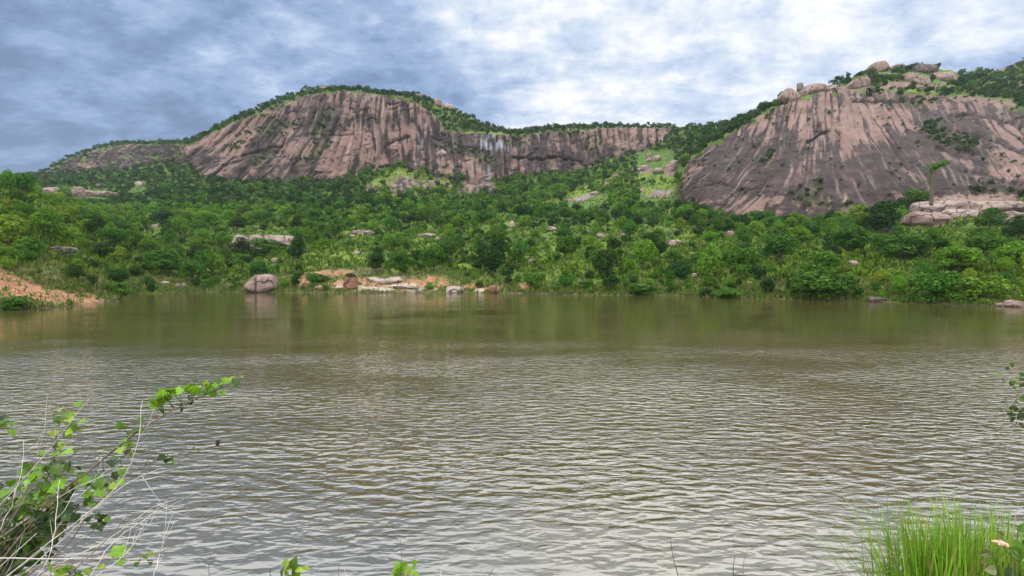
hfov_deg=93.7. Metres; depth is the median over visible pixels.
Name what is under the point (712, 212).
tree
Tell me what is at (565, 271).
shrub
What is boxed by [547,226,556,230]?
boulder
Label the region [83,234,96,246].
tree
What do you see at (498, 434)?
water
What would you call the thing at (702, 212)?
tree
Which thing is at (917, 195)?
tree
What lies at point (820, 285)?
shrub
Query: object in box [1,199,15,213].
tree
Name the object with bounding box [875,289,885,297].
shrub
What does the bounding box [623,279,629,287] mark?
shrub
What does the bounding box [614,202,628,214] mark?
tree
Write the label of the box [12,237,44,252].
tree
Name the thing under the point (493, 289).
boulder
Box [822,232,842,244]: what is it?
tree
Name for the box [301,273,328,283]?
shrub
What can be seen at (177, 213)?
tree
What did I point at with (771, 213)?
tree
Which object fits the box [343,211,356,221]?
tree
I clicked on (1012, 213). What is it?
rock slab
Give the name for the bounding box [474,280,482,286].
shrub
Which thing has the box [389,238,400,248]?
tree
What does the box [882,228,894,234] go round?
boulder
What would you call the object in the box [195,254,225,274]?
tree
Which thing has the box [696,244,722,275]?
tree
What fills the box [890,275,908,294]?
bush
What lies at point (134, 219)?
tree
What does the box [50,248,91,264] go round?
shrub
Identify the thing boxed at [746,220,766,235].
tree
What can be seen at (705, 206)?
tree
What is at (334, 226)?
tree
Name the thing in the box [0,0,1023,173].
sky
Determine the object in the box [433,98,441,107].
boulder
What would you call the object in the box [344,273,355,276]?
shrub
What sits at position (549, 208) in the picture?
tree
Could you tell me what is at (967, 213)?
rock slab
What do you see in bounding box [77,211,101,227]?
tree
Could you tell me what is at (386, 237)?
tree
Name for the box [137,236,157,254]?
tree
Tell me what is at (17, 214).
tree
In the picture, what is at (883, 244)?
tree
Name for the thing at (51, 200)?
tree
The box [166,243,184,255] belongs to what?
tree
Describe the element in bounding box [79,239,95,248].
tree
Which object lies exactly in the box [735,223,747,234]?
tree
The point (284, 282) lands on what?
shrub
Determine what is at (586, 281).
shrub
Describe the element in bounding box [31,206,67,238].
tree
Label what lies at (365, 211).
tree
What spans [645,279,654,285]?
shrub
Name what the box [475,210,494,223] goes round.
tree
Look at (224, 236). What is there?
tree
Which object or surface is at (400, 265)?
tree
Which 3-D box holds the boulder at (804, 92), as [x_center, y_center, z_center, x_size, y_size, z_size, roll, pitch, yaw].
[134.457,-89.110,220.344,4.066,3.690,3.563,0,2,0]
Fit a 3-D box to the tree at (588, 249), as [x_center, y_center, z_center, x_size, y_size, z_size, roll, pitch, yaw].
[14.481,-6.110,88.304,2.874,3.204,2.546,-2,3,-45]
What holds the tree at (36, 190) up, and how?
on the terrain at (868, 154)
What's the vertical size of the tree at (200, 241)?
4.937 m
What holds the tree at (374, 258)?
on the terrain at (868, 154)
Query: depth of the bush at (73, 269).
49.28 m
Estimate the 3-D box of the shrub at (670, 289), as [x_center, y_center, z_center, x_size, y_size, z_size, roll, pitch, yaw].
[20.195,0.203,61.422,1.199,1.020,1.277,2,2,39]
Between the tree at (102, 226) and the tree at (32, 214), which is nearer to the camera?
the tree at (32, 214)
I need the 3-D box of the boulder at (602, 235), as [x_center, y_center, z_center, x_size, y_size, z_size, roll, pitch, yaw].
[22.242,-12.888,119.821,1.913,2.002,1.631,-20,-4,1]
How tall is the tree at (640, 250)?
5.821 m
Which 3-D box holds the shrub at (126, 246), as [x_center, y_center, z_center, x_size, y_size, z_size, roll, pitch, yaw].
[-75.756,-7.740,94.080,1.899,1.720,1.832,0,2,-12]
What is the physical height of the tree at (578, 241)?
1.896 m
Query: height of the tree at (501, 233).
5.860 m
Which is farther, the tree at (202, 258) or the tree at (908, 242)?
the tree at (202, 258)
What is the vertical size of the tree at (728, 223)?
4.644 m
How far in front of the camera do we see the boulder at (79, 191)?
253.58 m
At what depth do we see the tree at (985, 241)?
70.26 m
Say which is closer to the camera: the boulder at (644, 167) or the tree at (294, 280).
the tree at (294, 280)
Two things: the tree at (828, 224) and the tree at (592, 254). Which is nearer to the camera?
the tree at (592, 254)
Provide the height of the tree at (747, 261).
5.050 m
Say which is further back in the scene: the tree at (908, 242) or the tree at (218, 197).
the tree at (218, 197)
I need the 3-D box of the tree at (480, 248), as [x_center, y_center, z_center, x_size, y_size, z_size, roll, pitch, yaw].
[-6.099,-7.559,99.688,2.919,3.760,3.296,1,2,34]
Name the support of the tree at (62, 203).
on the terrain at (868, 154)
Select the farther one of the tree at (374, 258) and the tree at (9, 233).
the tree at (374, 258)
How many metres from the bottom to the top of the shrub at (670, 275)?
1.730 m
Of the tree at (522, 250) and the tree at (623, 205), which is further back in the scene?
the tree at (623, 205)
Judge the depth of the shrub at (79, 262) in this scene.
54.03 m
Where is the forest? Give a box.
[0,57,1023,301]
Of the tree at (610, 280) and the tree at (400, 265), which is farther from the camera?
the tree at (400, 265)
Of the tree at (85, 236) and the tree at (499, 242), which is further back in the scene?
the tree at (499, 242)
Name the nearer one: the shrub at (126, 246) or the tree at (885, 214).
the shrub at (126, 246)
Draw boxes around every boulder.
[42,187,60,193]
[50,246,79,254]
[69,186,86,197]
[85,190,95,196]
[95,191,119,197]
[135,181,143,186]
[175,283,185,287]
[232,235,248,250]
[244,274,277,292]
[249,234,276,250]
[266,235,304,245]
[315,286,327,289]
[342,277,357,289]
[352,230,364,234]
[417,233,435,237]
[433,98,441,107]
[437,149,446,155]
[443,103,452,110]
[446,286,463,292]
[489,285,498,292]
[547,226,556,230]
[596,233,604,238]
[640,165,648,170]
[652,168,662,173]
[653,155,660,160]
[666,240,680,246]
[669,160,677,171]
[725,230,733,236]
[775,88,799,105]
[797,83,803,91]
[800,89,808,96]
[802,83,827,94]
[828,85,838,90]
[845,77,870,88]
[849,260,858,265]
[866,297,889,301]
[867,61,889,71]
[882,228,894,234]
[890,64,904,68]
[900,72,930,84]
[912,64,938,73]
[930,71,956,81]
[1003,300,1023,306]
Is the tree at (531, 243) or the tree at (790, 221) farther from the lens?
the tree at (790, 221)
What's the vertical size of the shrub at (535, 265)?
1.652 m
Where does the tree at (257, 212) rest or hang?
on the terrain at (868, 154)
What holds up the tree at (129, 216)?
on the terrain at (868, 154)
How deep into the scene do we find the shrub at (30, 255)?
49.75 m
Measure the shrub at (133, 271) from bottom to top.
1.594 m
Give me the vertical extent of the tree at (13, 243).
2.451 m
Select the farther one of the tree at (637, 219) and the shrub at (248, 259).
the tree at (637, 219)
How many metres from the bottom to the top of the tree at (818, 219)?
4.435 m
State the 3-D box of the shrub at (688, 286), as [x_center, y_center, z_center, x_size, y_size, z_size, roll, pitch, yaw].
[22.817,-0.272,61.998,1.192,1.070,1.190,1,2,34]
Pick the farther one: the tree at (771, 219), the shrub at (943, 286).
the tree at (771, 219)
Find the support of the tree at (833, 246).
on the terrain at (868, 154)
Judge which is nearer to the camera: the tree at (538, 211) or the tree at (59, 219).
the tree at (59, 219)
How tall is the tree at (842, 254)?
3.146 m
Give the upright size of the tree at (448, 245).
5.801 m
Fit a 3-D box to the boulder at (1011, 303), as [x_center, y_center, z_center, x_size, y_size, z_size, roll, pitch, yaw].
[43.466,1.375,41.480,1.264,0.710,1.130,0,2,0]
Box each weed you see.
[280,541,309,575]
[392,539,418,575]
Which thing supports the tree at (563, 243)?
on the terrain at (868, 154)
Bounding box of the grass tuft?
[753,481,1023,575]
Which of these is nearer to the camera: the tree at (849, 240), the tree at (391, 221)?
the tree at (849, 240)
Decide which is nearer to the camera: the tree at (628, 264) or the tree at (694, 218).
the tree at (628, 264)
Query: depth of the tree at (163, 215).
150.63 m
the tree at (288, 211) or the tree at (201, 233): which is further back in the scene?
the tree at (288, 211)
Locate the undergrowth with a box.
[0,138,1023,290]
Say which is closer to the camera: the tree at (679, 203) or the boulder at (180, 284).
the boulder at (180, 284)
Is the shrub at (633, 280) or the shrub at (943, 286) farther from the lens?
the shrub at (633, 280)
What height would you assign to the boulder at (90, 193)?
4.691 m
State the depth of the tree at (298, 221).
137.37 m
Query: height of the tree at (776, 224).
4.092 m
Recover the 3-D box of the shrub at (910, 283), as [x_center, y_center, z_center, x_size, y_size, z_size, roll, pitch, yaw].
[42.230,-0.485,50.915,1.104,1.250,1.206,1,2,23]
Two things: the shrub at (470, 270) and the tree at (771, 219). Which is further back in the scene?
the tree at (771, 219)
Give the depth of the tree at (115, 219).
150.57 m
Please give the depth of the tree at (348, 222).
138.22 m
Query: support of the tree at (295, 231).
on the terrain at (868, 154)
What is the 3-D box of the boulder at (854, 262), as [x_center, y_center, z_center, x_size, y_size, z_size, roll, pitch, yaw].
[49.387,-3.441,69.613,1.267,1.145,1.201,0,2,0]
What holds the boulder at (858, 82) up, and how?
on the terrain at (868, 154)
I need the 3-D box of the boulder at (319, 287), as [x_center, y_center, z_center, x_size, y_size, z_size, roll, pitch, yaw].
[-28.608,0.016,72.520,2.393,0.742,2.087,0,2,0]
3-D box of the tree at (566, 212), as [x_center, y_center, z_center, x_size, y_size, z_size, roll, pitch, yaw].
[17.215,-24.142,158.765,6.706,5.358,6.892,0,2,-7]
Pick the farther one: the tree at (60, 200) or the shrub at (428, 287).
the tree at (60, 200)
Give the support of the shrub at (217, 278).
on the terrain at (868, 154)
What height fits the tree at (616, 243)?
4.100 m
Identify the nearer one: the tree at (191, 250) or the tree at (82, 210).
the tree at (191, 250)
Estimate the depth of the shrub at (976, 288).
44.10 m
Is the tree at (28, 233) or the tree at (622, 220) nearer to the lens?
the tree at (28, 233)
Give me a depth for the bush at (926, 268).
56.65 m
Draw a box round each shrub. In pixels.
[0,257,17,268]
[0,295,35,309]
[0,376,242,575]
[0,399,239,575]
[19,248,39,263]
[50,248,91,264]
[70,258,86,267]
[73,253,83,260]
[85,258,101,268]
[86,274,98,283]
[102,266,119,278]
[102,281,131,296]
[108,239,116,246]
[120,266,129,277]
[121,244,131,251]
[124,251,132,259]
[126,266,141,276]
[133,256,143,262]
[143,276,155,285]
[146,283,156,291]
[190,277,201,285]
[199,278,214,288]
[213,276,221,282]
[230,237,251,253]
[245,237,278,251]
[245,255,252,262]
[260,267,267,274]
[279,278,290,286]
[294,269,304,275]
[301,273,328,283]
[307,282,317,287]
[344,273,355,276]
[406,258,416,266]
[424,284,433,289]
[468,268,478,275]
[469,254,477,261]
[470,271,479,277]
[472,260,483,267]
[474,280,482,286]
[504,275,511,283]
[514,275,521,281]
[522,272,543,285]
[531,262,541,268]
[532,282,541,288]
[556,273,577,288]
[561,268,570,273]
[567,262,574,269]
[578,279,592,288]
[584,270,593,278]
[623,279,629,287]
[628,283,657,293]
[629,276,637,282]
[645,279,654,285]
[650,272,659,278]
[653,258,662,265]
[665,269,675,280]
[665,278,673,286]
[665,286,674,292]
[684,282,692,289]
[699,287,713,295]
[701,275,719,287]
[710,286,746,297]
[726,282,736,287]
[735,277,742,285]
[746,277,756,281]
[767,266,776,274]
[785,279,795,287]
[789,266,861,298]
[854,288,865,296]
[870,282,881,290]
[873,269,889,281]
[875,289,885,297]
[887,268,910,274]
[906,278,916,287]
[907,270,970,301]
[952,275,1012,301]
[995,362,1023,427]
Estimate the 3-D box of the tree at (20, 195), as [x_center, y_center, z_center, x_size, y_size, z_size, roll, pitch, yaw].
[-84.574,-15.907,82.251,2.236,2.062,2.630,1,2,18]
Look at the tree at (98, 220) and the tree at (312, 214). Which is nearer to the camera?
the tree at (98, 220)
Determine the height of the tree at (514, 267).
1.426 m
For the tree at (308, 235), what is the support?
on the terrain at (868, 154)
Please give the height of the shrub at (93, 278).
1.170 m
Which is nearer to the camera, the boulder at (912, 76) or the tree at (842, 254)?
the tree at (842, 254)
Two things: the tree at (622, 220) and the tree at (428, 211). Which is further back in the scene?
the tree at (428, 211)
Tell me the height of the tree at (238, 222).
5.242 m
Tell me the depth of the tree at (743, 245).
79.58 m
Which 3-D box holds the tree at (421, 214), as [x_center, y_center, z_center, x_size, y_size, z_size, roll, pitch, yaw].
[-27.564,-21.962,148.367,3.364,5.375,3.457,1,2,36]
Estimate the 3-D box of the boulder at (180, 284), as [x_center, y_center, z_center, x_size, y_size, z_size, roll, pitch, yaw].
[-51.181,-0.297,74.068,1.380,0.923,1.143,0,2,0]
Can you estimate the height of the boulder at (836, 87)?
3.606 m
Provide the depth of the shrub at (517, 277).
71.91 m
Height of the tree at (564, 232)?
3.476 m
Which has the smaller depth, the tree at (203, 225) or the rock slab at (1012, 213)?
the rock slab at (1012, 213)
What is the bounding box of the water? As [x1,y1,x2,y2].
[0,292,1023,575]
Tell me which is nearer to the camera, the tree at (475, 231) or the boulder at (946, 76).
the tree at (475, 231)
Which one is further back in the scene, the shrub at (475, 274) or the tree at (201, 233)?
the tree at (201, 233)
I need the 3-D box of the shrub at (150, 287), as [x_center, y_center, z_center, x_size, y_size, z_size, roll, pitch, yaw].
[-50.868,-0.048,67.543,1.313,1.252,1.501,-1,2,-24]
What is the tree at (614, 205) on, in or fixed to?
on the terrain at (868, 154)
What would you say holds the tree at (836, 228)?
on the terrain at (868, 154)
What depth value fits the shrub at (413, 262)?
87.87 m
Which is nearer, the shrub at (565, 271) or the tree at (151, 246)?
the shrub at (565, 271)
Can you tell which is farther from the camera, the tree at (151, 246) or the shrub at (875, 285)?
the tree at (151, 246)
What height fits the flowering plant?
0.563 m
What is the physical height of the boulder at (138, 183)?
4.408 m
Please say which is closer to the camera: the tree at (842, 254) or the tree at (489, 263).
the tree at (842, 254)
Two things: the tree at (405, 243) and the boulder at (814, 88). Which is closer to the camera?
the tree at (405, 243)
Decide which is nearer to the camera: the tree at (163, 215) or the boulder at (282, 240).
the boulder at (282, 240)
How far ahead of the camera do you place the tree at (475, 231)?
123.44 m
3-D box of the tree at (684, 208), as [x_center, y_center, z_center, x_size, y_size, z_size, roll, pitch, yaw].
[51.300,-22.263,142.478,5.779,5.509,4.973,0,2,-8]
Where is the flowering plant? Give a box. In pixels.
[978,523,1023,575]
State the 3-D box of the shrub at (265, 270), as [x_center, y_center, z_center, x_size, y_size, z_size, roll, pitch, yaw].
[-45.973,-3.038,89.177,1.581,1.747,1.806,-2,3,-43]
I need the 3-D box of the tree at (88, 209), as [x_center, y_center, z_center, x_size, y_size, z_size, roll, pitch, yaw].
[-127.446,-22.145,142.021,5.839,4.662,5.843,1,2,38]
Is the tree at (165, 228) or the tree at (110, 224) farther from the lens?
the tree at (165, 228)
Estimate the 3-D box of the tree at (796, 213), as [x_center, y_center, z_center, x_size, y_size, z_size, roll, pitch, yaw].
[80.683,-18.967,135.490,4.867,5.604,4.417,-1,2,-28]
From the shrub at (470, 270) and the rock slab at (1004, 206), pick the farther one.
the rock slab at (1004, 206)
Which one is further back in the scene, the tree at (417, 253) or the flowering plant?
the tree at (417, 253)
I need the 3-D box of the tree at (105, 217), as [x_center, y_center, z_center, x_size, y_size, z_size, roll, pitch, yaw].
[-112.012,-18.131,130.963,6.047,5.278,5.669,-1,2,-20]
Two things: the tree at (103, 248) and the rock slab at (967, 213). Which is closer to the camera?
the tree at (103, 248)
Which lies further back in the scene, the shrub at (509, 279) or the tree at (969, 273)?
the shrub at (509, 279)
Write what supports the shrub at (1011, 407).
on the bank
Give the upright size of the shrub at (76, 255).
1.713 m
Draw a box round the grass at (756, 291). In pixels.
[0,253,1023,309]
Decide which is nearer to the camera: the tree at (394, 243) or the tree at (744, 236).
the tree at (744, 236)
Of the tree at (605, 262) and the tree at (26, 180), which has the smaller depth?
the tree at (605, 262)
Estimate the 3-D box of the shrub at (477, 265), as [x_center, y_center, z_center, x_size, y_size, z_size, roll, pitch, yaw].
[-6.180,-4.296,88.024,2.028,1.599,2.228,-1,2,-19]
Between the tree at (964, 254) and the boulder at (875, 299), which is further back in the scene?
the tree at (964, 254)
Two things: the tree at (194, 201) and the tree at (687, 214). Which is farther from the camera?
the tree at (194, 201)
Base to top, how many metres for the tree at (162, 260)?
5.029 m
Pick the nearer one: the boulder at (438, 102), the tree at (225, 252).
the tree at (225, 252)
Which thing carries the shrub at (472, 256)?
on the terrain at (868, 154)
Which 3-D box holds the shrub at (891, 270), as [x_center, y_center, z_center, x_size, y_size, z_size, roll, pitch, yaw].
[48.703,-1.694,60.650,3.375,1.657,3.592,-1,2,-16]
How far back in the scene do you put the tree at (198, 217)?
147.89 m
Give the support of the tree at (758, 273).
on the terrain at (868, 154)
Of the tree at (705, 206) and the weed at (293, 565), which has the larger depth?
the tree at (705, 206)
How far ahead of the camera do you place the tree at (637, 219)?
134.46 m
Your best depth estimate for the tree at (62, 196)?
149.56 m
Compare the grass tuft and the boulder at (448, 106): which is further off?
the boulder at (448, 106)
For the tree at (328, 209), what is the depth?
170.99 m
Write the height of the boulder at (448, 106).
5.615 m
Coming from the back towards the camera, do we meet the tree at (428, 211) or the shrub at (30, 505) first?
the tree at (428, 211)
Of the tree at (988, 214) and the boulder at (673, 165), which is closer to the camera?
the tree at (988, 214)
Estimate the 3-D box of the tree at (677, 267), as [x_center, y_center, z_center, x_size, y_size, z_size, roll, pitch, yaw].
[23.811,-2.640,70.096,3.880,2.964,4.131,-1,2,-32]
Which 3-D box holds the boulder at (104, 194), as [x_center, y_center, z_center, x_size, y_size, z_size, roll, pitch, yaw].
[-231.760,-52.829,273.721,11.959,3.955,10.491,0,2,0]
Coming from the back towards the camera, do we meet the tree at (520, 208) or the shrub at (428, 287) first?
the tree at (520, 208)
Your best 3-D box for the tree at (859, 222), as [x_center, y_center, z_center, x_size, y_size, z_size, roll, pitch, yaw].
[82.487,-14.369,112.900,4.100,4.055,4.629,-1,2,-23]
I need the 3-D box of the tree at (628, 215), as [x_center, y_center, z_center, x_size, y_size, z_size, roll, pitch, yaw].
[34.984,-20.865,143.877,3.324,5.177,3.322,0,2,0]
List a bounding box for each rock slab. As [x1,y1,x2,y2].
[370,280,402,283]
[393,286,419,288]
[406,290,421,292]
[897,211,952,226]
[909,200,956,211]
[940,209,982,218]
[957,201,1023,213]
[985,211,1023,224]
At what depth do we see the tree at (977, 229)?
83.58 m
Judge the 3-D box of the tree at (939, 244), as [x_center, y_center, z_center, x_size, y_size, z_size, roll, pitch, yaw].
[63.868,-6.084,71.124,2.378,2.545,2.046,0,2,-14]
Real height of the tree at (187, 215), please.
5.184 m
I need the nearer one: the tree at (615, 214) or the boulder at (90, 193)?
the tree at (615, 214)
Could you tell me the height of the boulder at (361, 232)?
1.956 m
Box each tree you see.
[0,169,18,189]
[0,198,18,207]
[0,214,28,244]
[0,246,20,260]
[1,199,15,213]
[7,189,28,200]
[8,210,27,225]
[9,239,30,249]
[12,171,36,194]
[12,224,31,235]
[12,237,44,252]
[16,204,35,218]
[27,185,42,198]
[28,212,54,225]
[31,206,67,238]
[42,207,64,221]
[43,193,58,206]
[52,205,80,222]
[54,197,65,202]
[56,202,75,213]
[57,194,68,203]
[63,226,81,239]
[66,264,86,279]
[74,205,94,211]
[75,206,86,218]
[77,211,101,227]
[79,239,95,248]
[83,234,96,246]
[84,219,97,235]
[90,216,106,229]
[90,242,114,257]
[97,222,120,231]
[97,226,130,245]
[98,212,113,221]
[100,247,126,258]
[104,222,117,235]
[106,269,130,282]
[108,216,122,223]
[117,221,136,235]
[125,213,136,221]
[130,216,151,224]
[133,231,144,243]
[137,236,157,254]
[142,249,182,274]
[143,240,159,251]
[144,261,155,272]
[153,210,175,223]
[160,225,176,234]
[160,228,176,243]
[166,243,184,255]
[170,217,190,235]
[171,209,186,217]
[176,260,206,279]
[180,211,193,222]
[186,236,211,249]
[186,245,200,259]
[187,199,204,207]
[191,213,203,223]
[192,210,210,221]
[194,228,212,239]
[194,248,216,274]
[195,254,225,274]
[197,221,209,231]
[208,194,222,201]
[214,228,227,235]
[214,231,232,247]
[216,247,231,258]
[218,209,236,219]
[228,216,247,232]
[236,204,253,213]
[247,261,262,274]
[253,209,266,222]
[260,211,274,222]
[283,207,303,218]
[287,227,303,235]
[288,234,305,263]
[289,215,301,226]
[290,274,300,286]
[302,227,314,240]
[306,208,319,220]
[314,221,327,229]
[317,238,329,248]
[324,206,334,215]
[325,217,346,239]
[342,218,353,227]
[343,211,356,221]
[358,206,369,216]
[366,252,383,272]
[373,196,383,203]
[373,246,382,253]
[382,233,391,244]
[383,216,397,230]
[388,250,409,274]
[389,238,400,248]
[399,238,411,248]
[402,215,418,223]
[413,249,421,261]
[416,208,427,222]
[419,245,445,271]
[422,207,431,216]
[433,216,447,228]
[434,241,446,249]
[437,249,449,264]
[441,223,455,236]
[442,211,455,221]
[442,236,458,255]
[451,218,459,227]
[453,233,464,247]
[455,213,468,226]
[472,202,482,212]
[472,229,483,237]
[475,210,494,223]
[476,243,488,254]
[477,245,503,272]
[484,226,507,241]
[489,236,509,258]
[507,240,530,263]
[508,265,520,271]
[512,204,528,215]
[519,215,532,229]
[526,239,537,249]
[533,206,543,218]
[542,204,553,213]
[555,207,574,217]
[555,235,577,259]
[556,228,572,236]
[575,237,582,244]
[578,209,589,218]
[580,235,600,256]
[584,246,597,257]
[587,249,599,261]
[588,221,599,236]
[592,249,622,279]
[595,208,608,216]
[595,217,606,226]
[602,275,620,288]
[607,237,622,250]
[610,208,622,221]
[611,202,621,208]
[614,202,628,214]
[617,216,626,229]
[623,210,633,219]
[623,219,637,235]
[623,258,638,272]
[629,216,644,224]
[632,238,658,270]
[640,232,660,243]
[653,228,664,237]
[654,240,667,253]
[663,260,692,278]
[664,250,683,261]
[674,198,686,207]
[674,217,685,229]
[676,204,693,219]
[678,258,691,268]
[682,209,697,222]
[689,213,702,226]
[690,252,702,264]
[695,203,708,212]
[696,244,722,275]
[697,208,707,217]
[701,231,717,243]
[705,207,718,218]
[712,215,725,230]
[712,223,726,230]
[715,251,736,266]
[722,219,733,230]
[727,247,762,275]
[729,215,739,227]
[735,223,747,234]
[736,214,749,225]
[736,242,753,255]
[737,227,750,242]
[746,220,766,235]
[747,265,767,280]
[749,210,761,219]
[759,233,799,260]
[759,277,774,292]
[764,210,775,217]
[764,216,777,227]
[773,218,785,228]
[773,220,783,232]
[781,215,801,226]
[784,216,798,228]
[790,211,806,225]
[790,225,802,233]
[790,227,814,243]
[799,221,822,232]
[799,249,843,273]
[803,217,812,221]
[812,214,823,223]
[820,217,841,232]
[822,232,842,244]
[823,240,842,259]
[824,209,836,219]
[826,248,846,257]
[829,225,873,250]
[830,212,842,217]
[830,225,844,237]
[837,216,851,223]
[842,221,856,231]
[847,205,869,219]
[854,218,872,229]
[862,200,901,233]
[869,211,884,231]
[869,234,893,249]
[876,242,891,251]
[878,232,932,259]
[889,201,903,207]
[889,225,903,237]
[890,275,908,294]
[893,208,904,220]
[895,197,909,209]
[903,187,933,203]
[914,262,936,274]
[922,228,938,246]
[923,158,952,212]
[930,245,985,271]
[933,239,951,250]
[961,268,977,277]
[962,230,1009,253]
[968,226,985,236]
[974,207,1008,230]
[990,240,1023,264]
[992,272,1017,288]
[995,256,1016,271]
[1001,215,1023,238]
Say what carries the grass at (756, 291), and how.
on the terrain at (868, 154)
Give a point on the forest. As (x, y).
(530, 201)
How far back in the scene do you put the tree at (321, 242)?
117.08 m
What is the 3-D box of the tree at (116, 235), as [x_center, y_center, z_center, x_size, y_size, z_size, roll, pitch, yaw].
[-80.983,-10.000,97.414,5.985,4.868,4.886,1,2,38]
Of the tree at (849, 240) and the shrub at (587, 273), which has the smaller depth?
the shrub at (587, 273)
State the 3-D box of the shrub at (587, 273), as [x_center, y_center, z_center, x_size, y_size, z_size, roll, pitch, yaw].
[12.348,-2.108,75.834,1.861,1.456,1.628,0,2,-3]
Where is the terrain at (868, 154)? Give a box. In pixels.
[0,62,1023,309]
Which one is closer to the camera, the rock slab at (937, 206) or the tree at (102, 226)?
the tree at (102, 226)
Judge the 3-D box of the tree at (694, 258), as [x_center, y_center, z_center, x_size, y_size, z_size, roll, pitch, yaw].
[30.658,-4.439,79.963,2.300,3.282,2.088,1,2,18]
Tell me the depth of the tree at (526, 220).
130.62 m
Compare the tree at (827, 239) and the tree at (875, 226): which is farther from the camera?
the tree at (875, 226)
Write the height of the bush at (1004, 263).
2.592 m
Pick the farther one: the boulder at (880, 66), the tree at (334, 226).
the boulder at (880, 66)
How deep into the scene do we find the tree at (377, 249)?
102.96 m
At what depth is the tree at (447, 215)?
148.84 m
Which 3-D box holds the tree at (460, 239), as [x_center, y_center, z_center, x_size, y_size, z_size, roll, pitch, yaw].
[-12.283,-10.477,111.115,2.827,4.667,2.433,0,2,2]
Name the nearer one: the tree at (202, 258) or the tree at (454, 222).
the tree at (202, 258)
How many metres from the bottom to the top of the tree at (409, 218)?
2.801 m
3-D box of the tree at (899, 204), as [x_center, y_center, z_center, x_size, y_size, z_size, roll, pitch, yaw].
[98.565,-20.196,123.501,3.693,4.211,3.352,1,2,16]
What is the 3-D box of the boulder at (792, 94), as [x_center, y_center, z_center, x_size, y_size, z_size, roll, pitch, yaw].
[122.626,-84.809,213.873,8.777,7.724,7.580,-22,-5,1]
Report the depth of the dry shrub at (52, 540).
1.90 m
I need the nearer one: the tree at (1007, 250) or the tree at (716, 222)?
the tree at (1007, 250)
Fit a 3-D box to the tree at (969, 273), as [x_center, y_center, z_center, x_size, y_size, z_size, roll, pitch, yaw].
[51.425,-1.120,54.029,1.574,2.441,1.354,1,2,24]
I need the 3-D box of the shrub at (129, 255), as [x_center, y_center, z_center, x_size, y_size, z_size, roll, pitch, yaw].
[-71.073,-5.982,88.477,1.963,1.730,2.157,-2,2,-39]
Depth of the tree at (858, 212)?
123.83 m
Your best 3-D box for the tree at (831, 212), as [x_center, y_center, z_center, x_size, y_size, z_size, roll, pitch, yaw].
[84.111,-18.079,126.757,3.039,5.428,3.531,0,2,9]
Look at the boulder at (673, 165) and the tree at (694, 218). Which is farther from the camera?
the boulder at (673, 165)
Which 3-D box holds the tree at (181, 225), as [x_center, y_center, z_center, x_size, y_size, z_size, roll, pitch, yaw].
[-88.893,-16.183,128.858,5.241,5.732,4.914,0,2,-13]
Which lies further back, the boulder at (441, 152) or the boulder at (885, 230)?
the boulder at (441, 152)
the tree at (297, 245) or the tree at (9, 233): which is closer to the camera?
the tree at (9, 233)
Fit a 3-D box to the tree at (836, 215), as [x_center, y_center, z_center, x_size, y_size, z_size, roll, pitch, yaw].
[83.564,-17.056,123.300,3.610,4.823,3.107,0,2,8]
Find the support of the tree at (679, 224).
on the terrain at (868, 154)
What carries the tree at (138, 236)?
on the terrain at (868, 154)
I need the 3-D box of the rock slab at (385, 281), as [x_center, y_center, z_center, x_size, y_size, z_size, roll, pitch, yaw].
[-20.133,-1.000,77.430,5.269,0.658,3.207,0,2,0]
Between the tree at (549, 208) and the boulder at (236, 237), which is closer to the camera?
the boulder at (236, 237)
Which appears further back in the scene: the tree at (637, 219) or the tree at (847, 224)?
the tree at (637, 219)
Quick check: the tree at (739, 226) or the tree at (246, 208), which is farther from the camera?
the tree at (246, 208)
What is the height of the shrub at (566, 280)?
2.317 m
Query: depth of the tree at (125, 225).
120.10 m
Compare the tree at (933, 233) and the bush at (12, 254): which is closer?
the bush at (12, 254)
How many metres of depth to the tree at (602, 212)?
150.22 m
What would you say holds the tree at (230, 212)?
on the terrain at (868, 154)
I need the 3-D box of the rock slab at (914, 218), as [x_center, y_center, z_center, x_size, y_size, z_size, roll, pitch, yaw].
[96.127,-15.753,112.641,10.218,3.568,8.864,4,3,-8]
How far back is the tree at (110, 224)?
102.13 m
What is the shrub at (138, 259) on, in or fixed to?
on the terrain at (868, 154)
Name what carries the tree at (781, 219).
on the terrain at (868, 154)
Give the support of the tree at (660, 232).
on the terrain at (868, 154)
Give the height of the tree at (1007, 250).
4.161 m
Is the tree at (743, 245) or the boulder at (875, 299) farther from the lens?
the tree at (743, 245)
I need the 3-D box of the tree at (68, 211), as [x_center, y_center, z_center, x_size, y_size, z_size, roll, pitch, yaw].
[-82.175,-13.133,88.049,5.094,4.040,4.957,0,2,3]
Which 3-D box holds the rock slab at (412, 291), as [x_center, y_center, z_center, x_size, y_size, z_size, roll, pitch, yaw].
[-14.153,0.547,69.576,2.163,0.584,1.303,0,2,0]
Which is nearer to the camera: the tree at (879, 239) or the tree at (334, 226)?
the tree at (879, 239)
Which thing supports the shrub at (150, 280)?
on the terrain at (868, 154)
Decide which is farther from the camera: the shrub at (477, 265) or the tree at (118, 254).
the shrub at (477, 265)
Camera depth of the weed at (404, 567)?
2.54 m
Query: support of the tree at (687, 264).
on the terrain at (868, 154)
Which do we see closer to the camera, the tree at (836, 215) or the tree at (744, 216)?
the tree at (836, 215)
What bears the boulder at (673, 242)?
on the terrain at (868, 154)
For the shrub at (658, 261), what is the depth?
83.65 m
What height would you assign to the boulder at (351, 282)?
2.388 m
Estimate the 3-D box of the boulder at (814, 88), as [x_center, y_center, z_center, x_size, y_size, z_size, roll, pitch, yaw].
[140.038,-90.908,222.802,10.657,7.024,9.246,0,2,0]
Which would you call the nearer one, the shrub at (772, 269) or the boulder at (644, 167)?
the shrub at (772, 269)
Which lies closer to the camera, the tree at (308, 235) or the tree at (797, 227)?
the tree at (797, 227)

